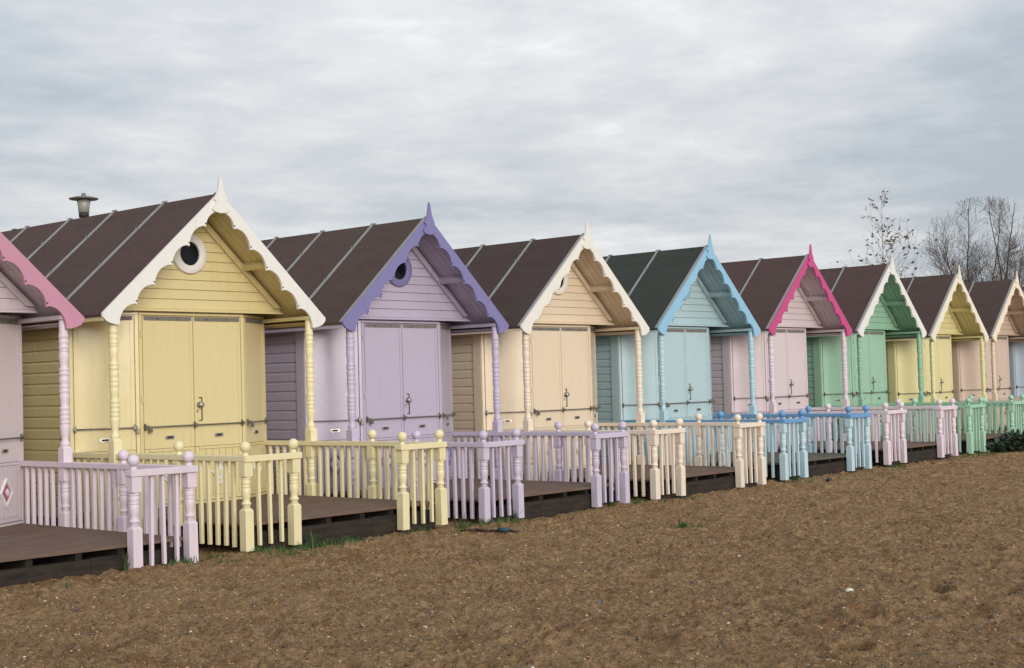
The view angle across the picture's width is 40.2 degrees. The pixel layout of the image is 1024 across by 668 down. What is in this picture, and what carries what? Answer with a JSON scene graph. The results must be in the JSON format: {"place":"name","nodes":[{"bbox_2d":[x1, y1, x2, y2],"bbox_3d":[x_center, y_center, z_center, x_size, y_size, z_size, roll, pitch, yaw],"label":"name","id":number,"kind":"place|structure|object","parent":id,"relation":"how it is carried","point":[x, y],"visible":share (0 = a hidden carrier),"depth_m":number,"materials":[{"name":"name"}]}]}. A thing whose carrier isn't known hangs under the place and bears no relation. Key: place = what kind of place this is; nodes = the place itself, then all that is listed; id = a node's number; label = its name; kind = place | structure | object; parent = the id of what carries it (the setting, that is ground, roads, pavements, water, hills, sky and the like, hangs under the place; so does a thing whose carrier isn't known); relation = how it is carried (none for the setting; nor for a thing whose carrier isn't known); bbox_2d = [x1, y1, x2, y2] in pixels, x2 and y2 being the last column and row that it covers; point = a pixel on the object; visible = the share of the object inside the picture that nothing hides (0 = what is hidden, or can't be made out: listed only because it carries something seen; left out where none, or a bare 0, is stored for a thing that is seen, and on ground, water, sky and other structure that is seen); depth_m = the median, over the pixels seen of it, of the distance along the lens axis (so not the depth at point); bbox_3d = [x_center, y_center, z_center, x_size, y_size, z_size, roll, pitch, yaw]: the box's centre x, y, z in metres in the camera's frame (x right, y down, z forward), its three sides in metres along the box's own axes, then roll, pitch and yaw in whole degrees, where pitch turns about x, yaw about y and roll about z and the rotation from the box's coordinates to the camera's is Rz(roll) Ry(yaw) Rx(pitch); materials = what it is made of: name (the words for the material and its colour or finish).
{"place":"outdoors","nodes":[
{"label":"outdoors","id":0,"kind":"place"},
{"bbox_2d":[0,448,1023,667],"bbox_3d":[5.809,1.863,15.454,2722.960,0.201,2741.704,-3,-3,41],"label":"ground","id":1,"kind":"structure","parent":0,"point":[932,589],"depth_m":9.70,"materials":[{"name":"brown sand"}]},
{"bbox_2d":[69,193,97,217],"bbox_3d":[-6.996,0.098,22.978,0.473,4.850,0.473,-3,-3,41],"label":"street lamp","id":2,"kind":"object","parent":1,"relation":"on","point":[83,200],"visible":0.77,"depth_m":22.98,"materials":[{"name":"white glass"}]},
{"bbox_2d":[0,232,198,587],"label":"beach hut","id":3,"kind":"object","parent":1,"relation":"on","point":[32,297],"visible":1,"depth_m":12.79,"materials":[{"name":"paint"}]},
{"bbox_2d":[1,176,447,551],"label":"beach hut","id":4,"kind":"object","parent":1,"relation":"on","point":[180,306],"visible":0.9,"depth_m":14.61,"materials":[{"name":"paint"}]},
{"bbox_2d":[140,316,195,503],"bbox_3d":[-3.596,0.790,14.620,0.059,1.951,0.656,-3,-3,41],"label":"door","id":5,"kind":"structure","parent":4,"relation":"in","point":[167,399],"depth_m":14.63,"materials":[{"name":"paint"}]},
{"bbox_2d":[173,234,206,273],"bbox_3d":[-3.435,-0.856,14.901,0.035,0.428,0.428,-3,-3,41],"label":"round window","id":6,"kind":"structure","parent":4,"relation":"in","point":[190,259],"depth_m":14.93,"materials":[{"name":"paint"}]},
{"bbox_2d":[192,317,242,500],"bbox_3d":[-3.157,0.794,15.098,0.098,1.951,0.622,-3,-3,41],"label":"door","id":7,"kind":"structure","parent":4,"relation":"in","point":[216,341],"depth_m":15.11,"materials":[{"name":"paint"}]},
{"bbox_2d":[116,507,525,571],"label":"tall grass","id":8,"kind":"structure","parent":1,"relation":"on","point":[311,540],"depth_m":12.83,"materials":[{"name":"green plant"}]},
{"bbox_2d":[261,202,629,522],"bbox_3d":[-2.038,0.384,17.795,6.772,3.832,2.850,-3,-3,41],"label":"beach hut","id":9,"kind":"object","parent":1,"relation":"on","point":[397,304],"visible":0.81,"depth_m":16.86,"materials":[{"name":"paint"}]},
{"bbox_2d":[363,323,403,485],"bbox_3d":[-1.551,0.850,16.928,0.059,1.951,0.656,-3,-3,41],"label":"door","id":10,"kind":"structure","parent":9,"relation":"in","point":[383,395],"depth_m":16.95,"materials":[{"name":"paint"}]},
{"bbox_2d":[389,257,411,286],"bbox_3d":[-1.391,-0.795,17.212,0.035,0.428,0.428,-3,-3,41],"label":"round window","id":11,"kind":"structure","parent":9,"relation":"in","point":[403,273],"depth_m":17.26,"materials":[{"name":"paint"}]},
{"bbox_2d":[401,324,439,480],"bbox_3d":[-1.113,0.855,17.411,0.098,1.951,0.622,-3,-3,41],"label":"door","id":12,"kind":"structure","parent":9,"relation":"in","point":[419,342],"depth_m":17.43,"materials":[{"name":"paint"}]},
{"bbox_2d":[461,527,520,532],"bbox_3d":[-0.216,1.914,13.681,0.644,0.052,0.049,-3,-2,26],"label":"driftwood stick","id":13,"kind":"object","parent":1,"relation":"on","point":[499,529],"visible":1,"depth_m":13.66,"materials":[{"name":"blue wood"}]},
{"bbox_2d":[451,221,765,500],"bbox_3d":[0.000,0.416,20.152,6.772,3.832,2.850,-3,-3,41],"label":"beach hut","id":14,"kind":"object","parent":1,"relation":"on","point":[560,303],"visible":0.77,"depth_m":19.16,"materials":[{"name":"paint"}]},
{"bbox_2d":[530,327,562,469],"bbox_3d":[0.484,0.883,19.285,0.059,1.951,0.656,-3,-3,41],"label":"door","id":15,"kind":"structure","parent":14,"relation":"in","point":[545,342],"depth_m":19.30,"materials":[{"name":"paint"}]},
{"bbox_2d":[553,274,567,294],"bbox_3d":[0.645,-0.763,19.567,0.035,0.428,0.428,-3,-3,41],"label":"round window","id":16,"kind":"structure","parent":14,"relation":"in","point":[564,283],"depth_m":19.63,"materials":[{"name":"paint"}]},
{"bbox_2d":[560,328,590,466],"bbox_3d":[0.925,0.887,19.762,0.098,1.951,0.622,-3,-3,41],"label":"door","id":17,"kind":"structure","parent":14,"relation":"in","point":[574,341],"depth_m":19.77,"materials":[{"name":"paint"}]},
{"bbox_2d":[595,234,871,481],"bbox_3d":[2.035,0.431,22.518,6.772,3.832,2.850,-3,-3,41],"label":"beach hut","id":18,"kind":"object","parent":1,"relation":"on","point":[688,303],"visible":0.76,"depth_m":21.47,"materials":[{"name":"paint"}]},
{"bbox_2d":[664,329,688,453],"bbox_3d":[2.519,0.898,21.669,0.039,1.951,0.622,-3,-3,41],"label":"door","id":19,"kind":"structure","parent":18,"relation":"in","point":[674,339],"depth_m":21.70,"materials":[{"name":"paint"}]},
{"bbox_2d":[685,329,710,451],"bbox_3d":[2.959,0.902,22.121,0.098,1.951,0.622,-3,-3,41],"label":"door","id":20,"kind":"structure","parent":18,"relation":"in","point":[696,348],"depth_m":22.15,"materials":[{"name":"paint"}]},
{"bbox_2d":[710,244,957,466],"bbox_3d":[4.088,0.437,24.855,6.772,3.832,2.850,-3,-3,41],"label":"beach hut","id":21,"kind":"object","parent":1,"relation":"on","point":[791,303],"visible":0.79,"depth_m":23.76,"materials":[{"name":"paint"}]},
{"bbox_2d":[767,330,788,443],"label":"door","id":22,"kind":"structure","parent":21,"relation":"in","point":[780,339],"depth_m":24.07,"materials":[{"name":"paint"}]},
{"bbox_2d":[786,330,806,441],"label":"door","id":23,"kind":"structure","parent":21,"relation":"in","point":[796,356],"depth_m":24.48,"materials":[{"name":"paint"}]},
{"bbox_2d":[836,190,967,277],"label":"young tree","id":24,"kind":"object","parent":1,"relation":"on","point":[893,241],"visible":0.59,"depth_m":40.54,"materials":[{"name":"brown plant"}]},
{"bbox_2d":[806,254,1023,453],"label":"beach hut","id":25,"kind":"object","parent":1,"relation":"on","point":[875,304],"visible":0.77,"depth_m":26.07,"materials":[{"name":"paint"}]},
{"bbox_2d":[853,332,871,410],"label":"door","id":26,"kind":"structure","parent":25,"relation":"in","point":[865,340],"depth_m":26.43,"materials":[{"name":"paint"}]},
{"bbox_2d":[869,332,886,434],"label":"door","id":27,"kind":"structure","parent":25,"relation":"in","point":[876,339],"depth_m":26.82,"materials":[{"name":"paint"}]},
{"bbox_2d":[885,265,1009,433],"bbox_3d":[8.127,0.560,29.526,6.772,3.832,2.850,-3,-3,41],"label":"beach hut","id":28,"kind":"object","parent":1,"relation":"on","point":[945,309],"visible":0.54,"depth_m":28.59,"materials":[{"name":"paint"}]},
{"bbox_2d":[924,337,939,414],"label":"door","id":29,"kind":"structure","parent":28,"relation":"in","point":[927,357],"depth_m":28.60,"materials":[{"name":"paint"}]},
{"bbox_2d":[938,337,952,415],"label":"door","id":30,"kind":"structure","parent":28,"relation":"in","point":[944,347],"depth_m":29.17,"materials":[{"name":"paint"}]},
{"bbox_2d":[920,195,1023,286],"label":"bare tree","id":31,"kind":"object","parent":1,"relation":"on","point":[1005,274],"visible":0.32,"depth_m":52.63,"materials":[{"name":"brown plant"}]},
{"bbox_2d":[951,271,1023,429],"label":"beach hut","id":32,"kind":"object","parent":1,"relation":"on","point":[999,305],"visible":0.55,"depth_m":30.82,"materials":[{"name":"paint"}]},
{"bbox_2d":[985,340,999,424],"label":"door","id":33,"kind":"structure","parent":32,"relation":"in","point":[987,344],"depth_m":30.95,"materials":[{"name":"paint"}]},
{"bbox_2d":[996,337,1009,423],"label":"door","id":34,"kind":"structure","parent":32,"relation":"in","point":[1002,343],"depth_m":31.49,"materials":[{"name":"paint"}]},
{"bbox_2d":[986,429,1023,452],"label":"leafy bush","id":35,"kind":"object","parent":1,"relation":"on","point":[1011,440],"visible":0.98,"depth_m":24.67,"materials":[{"name":"green plant"}]},
{"bbox_2d":[1008,287,1023,397],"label":"beach hut","id":36,"kind":"object","parent":1,"relation":"on","point":[1016,359],"visible":0.13,"depth_m":32.92,"materials":[{"name":"paint"}]},
{"bbox_2d":[0,0,1023,286],"label":"sky","id":37,"kind":"structure","parent":0,"point":[767,129],"materials":[{"name":"grey"}]},
{"bbox_2d":[31,449,1010,594],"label":"grass","id":38,"kind":"structure","parent":0,"point":[307,546],"depth_m":12.96,"materials":[{"name":"green plant"}]}
]}

